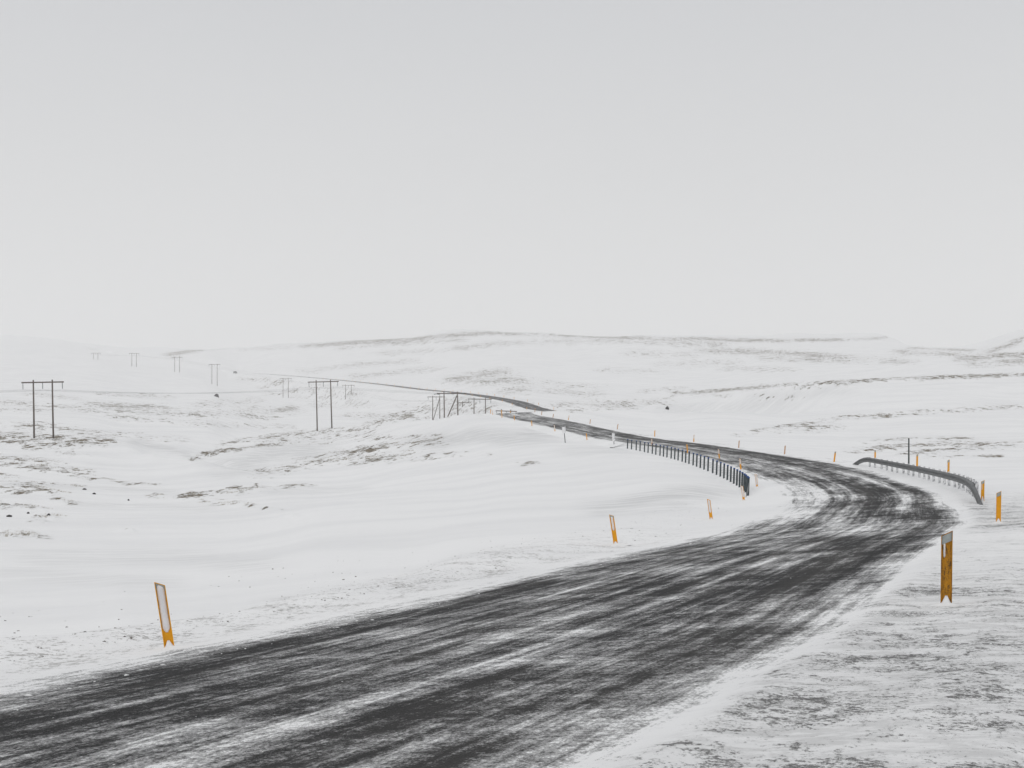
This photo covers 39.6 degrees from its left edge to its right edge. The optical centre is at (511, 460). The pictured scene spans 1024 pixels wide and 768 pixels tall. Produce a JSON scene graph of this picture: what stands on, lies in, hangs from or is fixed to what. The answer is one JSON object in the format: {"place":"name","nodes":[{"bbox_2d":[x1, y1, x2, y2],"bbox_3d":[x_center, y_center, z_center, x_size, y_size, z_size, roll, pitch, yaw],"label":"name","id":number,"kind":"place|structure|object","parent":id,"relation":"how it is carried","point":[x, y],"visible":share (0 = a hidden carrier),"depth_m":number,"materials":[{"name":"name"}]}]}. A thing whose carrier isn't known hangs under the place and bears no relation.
{"place":"outdoors","nodes":[
{"label":"outdoors","id":0,"kind":"place"},
{"bbox_2d":[0,373,1023,767],"bbox_3d":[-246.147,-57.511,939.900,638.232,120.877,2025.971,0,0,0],"label":"road","id":1,"kind":"structure","parent":0,"point":[760,627],"depth_m":14.33,"materials":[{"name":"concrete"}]},
{"bbox_2d":[154,582,188,649],"bbox_3d":[-4.514,2.165,18.790,0.851,1.183,0.691,-9,2,-13],"label":"marker post","id":2,"kind":"object","parent":1,"relation":"on","point":[164,616],"visible":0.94,"depth_m":18.76,"materials":[{"name":"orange plastic"}]},
{"bbox_2d":[8,505,1023,764],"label":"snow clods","id":3,"kind":"object","parent":1,"relation":"on","point":[392,613],"visible":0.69,"depth_m":18.07,"materials":[{"name":"white snow"}]},
{"bbox_2d":[610,439,749,495],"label":"guardrail","id":4,"kind":"object","parent":1,"relation":"on","point":[744,481],"visible":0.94,"depth_m":123.61,"materials":[{"name":"grey metal"}]},
{"bbox_2d":[853,457,982,504],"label":"guardrail","id":5,"kind":"object","parent":1,"relation":"on","point":[972,486],"visible":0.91,"depth_m":81.46,"materials":[{"name":"metal"}]},
{"bbox_2d":[930,531,956,605],"bbox_3d":[5.257,1.428,17.066,0.844,1.183,0.684,1,0,17],"label":"marker post","id":6,"kind":"object","parent":1,"relation":"on","point":[946,564],"visible":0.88,"depth_m":17.09,"materials":[{"name":"orange plastic"}]},
{"bbox_2d":[0,329,1023,767],"bbox_3d":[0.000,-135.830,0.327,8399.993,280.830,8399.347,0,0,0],"label":"snow ground","id":7,"kind":"structure","parent":0,"point":[462,489],"depth_m":227.62,"materials":[{"name":"white snow"}]},
{"bbox_2d":[21,380,63,437],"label":"power pylon","id":8,"kind":"object","parent":7,"relation":"on","point":[52,382],"visible":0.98,"depth_m":284.84,"materials":[{"name":"grey wood"}]},
{"bbox_2d":[1,441,419,536],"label":"dead grass","id":9,"kind":"structure","parent":7,"relation":"on","point":[185,493],"depth_m":165.07,"materials":[{"name":"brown plant"}]},
{"bbox_2d":[280,378,291,397],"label":"power pylon","id":10,"kind":"object","parent":7,"relation":"on","point":[288,384],"visible":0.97,"depth_m":1026.87,"materials":[{"name":"grey wood"}]},
{"bbox_2d":[308,380,338,430],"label":"power pylon","id":11,"kind":"object","parent":7,"relation":"on","point":[330,381],"visible":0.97,"depth_m":392.85,"materials":[{"name":"grey wood"}]},
{"bbox_2d":[1,387,497,412],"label":"power cable","id":12,"kind":"object","parent":11,"relation":"hanging from","point":[234,392],"visible":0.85,"depth_m":361.38,"materials":[{"name":"metal"}]},
{"bbox_2d":[342,385,354,398],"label":"power pylon","id":13,"kind":"object","parent":7,"relation":"on","point":[345,388],"visible":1,"depth_m":944.83,"materials":[{"name":"grey wood"}]},
{"bbox_2d":[0,501,712,660],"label":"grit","id":14,"kind":"object","parent":7,"relation":"on","point":[289,599],"visible":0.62,"depth_m":31.27,"materials":[{"name":"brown gravel"}]},
{"bbox_2d":[432,396,439,419],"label":"power pylon","id":15,"kind":"object","parent":7,"relation":"on","point":[436,408],"visible":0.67,"depth_m":599.88,"materials":[{"name":"grey wood"}]},
{"bbox_2d":[434,392,467,417],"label":"power pylon","id":16,"kind":"object","parent":7,"relation":"on","point":[457,393],"visible":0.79,"depth_m":397.94,"materials":[{"name":"grey wood"}]},
{"bbox_2d":[6,387,419,393],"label":"power cable","id":17,"kind":"object","parent":16,"relation":"hanging from","point":[215,392],"visible":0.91,"depth_m":355.64,"materials":[{"name":"metal"}]},
{"bbox_2d":[22,387,492,404],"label":"power cable","id":18,"kind":"object","parent":16,"relation":"hanging from","point":[247,392],"visible":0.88,"depth_m":350.29,"materials":[{"name":"metal"}]},
{"bbox_2d":[468,398,491,413],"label":"power pylon","id":19,"kind":"object","parent":7,"relation":"on","point":[485,399],"visible":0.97,"depth_m":490.48,"materials":[{"name":"grey wood"}]},
{"bbox_2d":[562,426,565,442],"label":"road sign","id":20,"kind":"object","parent":7,"relation":"on","point":[563,429],"visible":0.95,"depth_m":199.93,"materials":[{"name":"metal"}]},
{"bbox_2d":[609,515,631,545],"bbox_3d":[3.146,2.199,42.979,0.868,1.203,0.693,-9,-1,4],"label":"marker post","id":21,"kind":"object","parent":7,"relation":"on","point":[614,534],"visible":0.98,"depth_m":42.99,"materials":[{"name":"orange plastic"}]},
{"bbox_2d":[707,499,718,519],"bbox_3d":[8.405,2.178,59.996,0.850,1.183,0.665,-8,-1,8],"label":"marker post","id":22,"kind":"object","parent":7,"relation":"on","point":[709,509],"visible":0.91,"depth_m":59.99,"materials":[{"name":"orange plastic"}]},
{"bbox_2d":[741,486,746,500],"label":"marker post","id":23,"kind":"object","parent":7,"relation":"on","point":[742,490],"visible":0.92,"depth_m":82.99,"materials":[{"name":"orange plastic"}]},
{"bbox_2d":[753,474,757,488],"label":"marker post","id":24,"kind":"object","parent":7,"relation":"on","point":[756,481],"visible":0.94,"depth_m":95.99,"materials":[{"name":"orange plastic"}]},
{"bbox_2d":[908,438,909,463],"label":"snow pole","id":25,"kind":"object","parent":7,"relation":"on","point":[908,450],"visible":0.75,"depth_m":98.96,"materials":[{"name":"metal"}]},
{"bbox_2d":[947,460,949,479],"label":"marker post","id":26,"kind":"object","parent":7,"relation":"on","point":[948,465],"visible":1,"depth_m":84.99,"materials":[{"name":"orange plastic"}]},
{"bbox_2d":[981,480,984,502],"bbox_3d":[18.896,1.361,56.965,0.860,1.183,0.686,1,0,18],"label":"marker post","id":27,"kind":"object","parent":7,"relation":"on","point":[982,490],"visible":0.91,"depth_m":56.99,"materials":[{"name":"orange plastic"}]},
{"bbox_2d":[993,491,1002,522],"bbox_3d":[13.727,1.438,39.969,0.855,1.183,0.675,1,0,19],"label":"marker post","id":28,"kind":"object","parent":7,"relation":"on","point":[998,507],"visible":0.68,"depth_m":39.99,"materials":[{"name":"orange plastic"}]},
{"bbox_2d":[0,0,1023,349],"label":"sky","id":29,"kind":"structure","parent":0,"point":[183,174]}
]}

